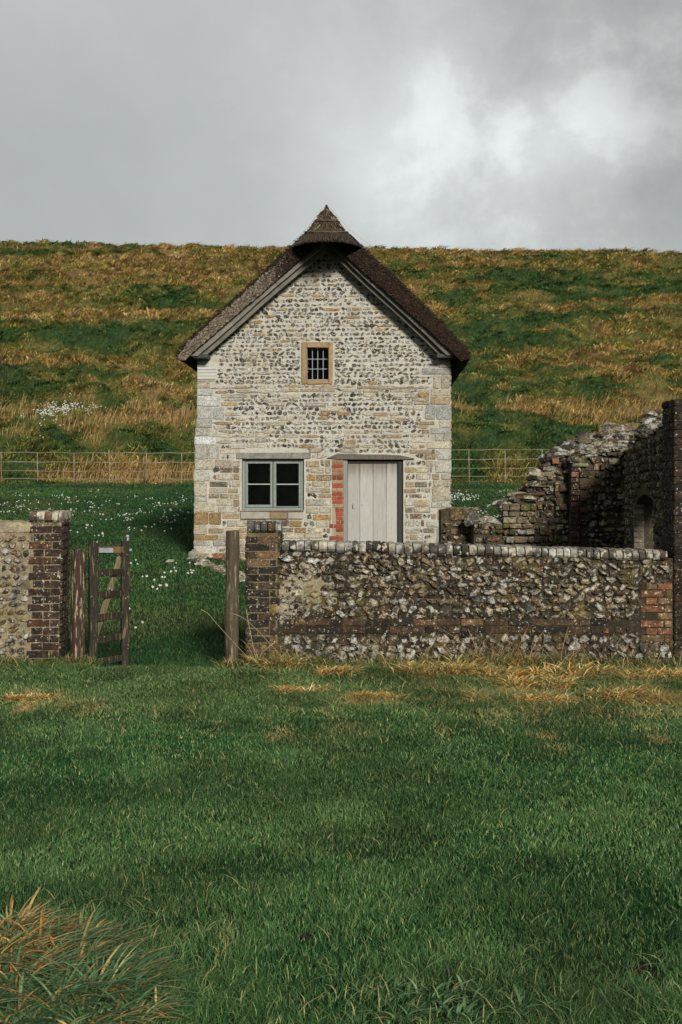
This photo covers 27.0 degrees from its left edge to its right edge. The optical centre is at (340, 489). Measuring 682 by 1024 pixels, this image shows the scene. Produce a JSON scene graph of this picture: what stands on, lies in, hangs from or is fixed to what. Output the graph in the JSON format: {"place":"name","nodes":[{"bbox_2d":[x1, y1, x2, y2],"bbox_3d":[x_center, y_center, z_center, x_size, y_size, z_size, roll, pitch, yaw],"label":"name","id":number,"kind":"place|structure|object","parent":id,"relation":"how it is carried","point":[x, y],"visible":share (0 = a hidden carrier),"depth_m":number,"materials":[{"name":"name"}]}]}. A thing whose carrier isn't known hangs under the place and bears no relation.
{"place":"outdoors","nodes":[
{"label":"outdoors","id":0,"kind":"place"},
{"bbox_2d":[0,481,521,667],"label":"lawn grass","id":1,"kind":"structure","parent":0,"point":[155,488],"depth_m":24.10,"materials":[{"name":"green plant"}]},
{"bbox_2d":[0,242,681,1023],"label":"ground","id":2,"kind":"structure","parent":0,"point":[508,446],"depth_m":16.87,"materials":[{"name":"green plant"}]},
{"bbox_2d":[0,336,18,391],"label":"bare shrub","id":3,"kind":"object","parent":2,"relation":"on","point":[5,365],"visible":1,"depth_m":65.89,"materials":[{"name":"brown plant"}]},
{"bbox_2d":[0,510,70,661],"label":"boundary wall","id":4,"kind":"structure","parent":2,"relation":"on","point":[34,572],"depth_m":12.90,"materials":[{"name":"brick"}]},
{"bbox_2d":[21,393,127,437],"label":"white flowers","id":5,"kind":"object","parent":2,"relation":"on","point":[68,408],"visible":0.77,"depth_m":59.94,"materials":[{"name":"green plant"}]},
{"bbox_2d":[70,549,85,661],"bbox_3d":[-2.409,1.197,13.000,0.151,1.307,0.144,0,0,0],"label":"gate post","id":6,"kind":"object","parent":2,"relation":"on","point":[77,619],"visible":0.78,"depth_m":12.95,"materials":[{"name":"wood"}]},
{"bbox_2d":[88,535,131,665],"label":"wooden gate","id":7,"kind":"structure","parent":6,"relation":"attached to","point":[95,620],"depth_m":13.12,"materials":[{"name":"brown wood"}]},
{"bbox_2d":[0,489,202,636],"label":"white flowers","id":8,"kind":"object","parent":2,"relation":"on","point":[129,529],"visible":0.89,"depth_m":30.86,"materials":[{"name":"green plant"}]},
{"bbox_2d":[0,886,215,1023],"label":"grass tussock","id":9,"kind":"object","parent":2,"relation":"on","point":[63,974],"depth_m":4.45,"materials":[{"name":"green plant"}]},
{"bbox_2d":[186,555,198,560],"bbox_3d":[-2.311,1.054,22.127,0.162,0.088,0.253,0,0,43],"label":"loose stone","id":10,"kind":"object","parent":2,"relation":"on","point":[193,557],"visible":1,"depth_m":22.06,"materials":[{"name":"beige stone"}]},
{"bbox_2d":[188,549,245,581],"bbox_3d":[-1.425,1.124,20.947,1.950,0.377,3.130,0,0,0],"label":"rubble","id":11,"kind":"object","parent":2,"relation":"on","point":[218,556],"visible":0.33,"depth_m":22.24,"materials":[{"name":"stone"}]},
{"bbox_2d":[224,530,239,665],"bbox_3d":[-0.993,1.108,12.951,0.142,1.484,0.139,0,0,0],"label":"gate post","id":12,"kind":"object","parent":2,"relation":"on","point":[232,560],"visible":0.81,"depth_m":12.90,"materials":[{"name":"brown wood"}]},
{"bbox_2d":[202,610,277,665],"bbox_3d":[-0.900,1.342,12.620,0.690,0.563,0.006,0,0,0],"label":"grass stalk","id":13,"kind":"object","parent":2,"relation":"on","point":[250,634],"depth_m":12.62,"materials":[{"name":"plant"}]},
{"bbox_2d":[0,449,549,481],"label":"railing fence","id":14,"kind":"object","parent":2,"relation":"on","point":[146,471],"visible":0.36,"depth_m":50.99,"materials":[{"name":"metal"}]},
{"bbox_2d":[175,205,471,553],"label":"stone cottage","id":15,"kind":"structure","parent":2,"relation":"on","point":[326,357],"depth_m":22.49,"materials":[{"name":"stone"}]},
{"bbox_2d":[243,459,303,509],"bbox_3d":[-1.074,-0.085,22.629,0.982,0.816,0.086,0,0,2],"label":"window","id":16,"kind":"structure","parent":15,"relation":"in","point":[280,482],"depth_m":22.62,"materials":[{"name":"paint"}]},
{"bbox_2d":[307,348,327,378],"bbox_3d":[-0.366,-2.001,22.596,0.351,0.517,0.021,0,0,2],"label":"leaded window","id":17,"kind":"structure","parent":15,"relation":"in","point":[317,358],"depth_m":22.60,"materials":[{"name":"black glass"}]},
{"bbox_2d":[348,463,397,547],"bbox_3d":[0.506,0.391,22.576,0.793,1.632,0.088,0,0,2],"label":"door","id":18,"kind":"structure","parent":15,"relation":"in","point":[372,487],"depth_m":22.58,"materials":[{"name":"grey wood"}]},
{"bbox_2d":[0,658,681,1023],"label":"field grass","id":19,"kind":"structure","parent":2,"relation":"on","point":[454,694],"depth_m":6.72,"materials":[{"name":"green plant"}]},
{"bbox_2d":[0,237,681,484],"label":"hillside grass","id":20,"kind":"structure","parent":2,"relation":"on","point":[58,473],"depth_m":82.73,"materials":[{"name":"green plant"}]},
{"bbox_2d":[0,651,681,705],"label":"dry grass","id":21,"kind":"structure","parent":2,"relation":"on","point":[464,667],"depth_m":11.94,"materials":[{"name":"beige plant"}]},
{"bbox_2d":[0,621,681,668],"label":"dry grass stalks","id":22,"kind":"object","parent":2,"relation":"on","point":[610,661],"visible":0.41,"depth_m":12.77,"materials":[{"name":"plant"}]},
{"bbox_2d":[245,520,674,667],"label":"boundary wall","id":23,"kind":"structure","parent":2,"relation":"on","point":[316,597],"depth_m":12.90,"materials":[{"name":"stone"}]},
{"bbox_2d":[439,506,480,544],"bbox_3d":[1.702,0.660,20.415,0.604,0.843,0.598,0,0,0],"label":"wall stump","id":24,"kind":"object","parent":2,"relation":"on","point":[453,528],"visible":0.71,"depth_m":20.19,"materials":[{"name":"beige stone"}]},
{"bbox_2d":[344,966,585,1023],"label":"grass tussock","id":25,"kind":"object","parent":2,"relation":"on","point":[457,1009],"depth_m":4.37,"materials":[{"name":"green plant"}]},
{"bbox_2d":[451,490,511,516],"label":"white flowers","id":26,"kind":"object","parent":2,"relation":"on","point":[467,498],"visible":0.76,"depth_m":39.45,"materials":[{"name":"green plant"}]},
{"bbox_2d":[463,409,662,548],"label":"ruined wall","id":27,"kind":"structure","parent":2,"relation":"on","point":[573,497],"depth_m":19.67,"materials":[{"name":"stone"}]},
{"bbox_2d":[552,458,558,463],"bbox_3d":[2.962,-0.398,19.731,0.102,0.081,0.207,0,0,0],"label":"fallen brick","id":28,"kind":"object","parent":27,"relation":"on","point":[555,460],"visible":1,"depth_m":19.63,"materials":[{"name":"orange brick"}]},
{"bbox_2d":[592,618,611,663],"bbox_3d":[2.334,1.364,12.736,0.221,0.494,0.131,0,0,0],"label":"bare shrub","id":29,"kind":"object","parent":2,"relation":"on","point":[604,650],"visible":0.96,"depth_m":12.73,"materials":[{"name":"brown plant"}]},
{"bbox_2d":[622,423,662,549],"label":"ruined wall","id":30,"kind":"structure","parent":2,"relation":"on","point":[642,485],"depth_m":17.21,"materials":[{"name":"brick"}]},
{"bbox_2d":[661,399,681,661],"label":"brick pier","id":31,"kind":"structure","parent":2,"relation":"on","point":[672,476],"depth_m":12.89,"materials":[{"name":"brown brick"}]},
{"bbox_2d":[0,0,681,252],"label":"sky","id":32,"kind":"structure","parent":0,"point":[497,124],"materials":[{"name":"grey"}]}
]}

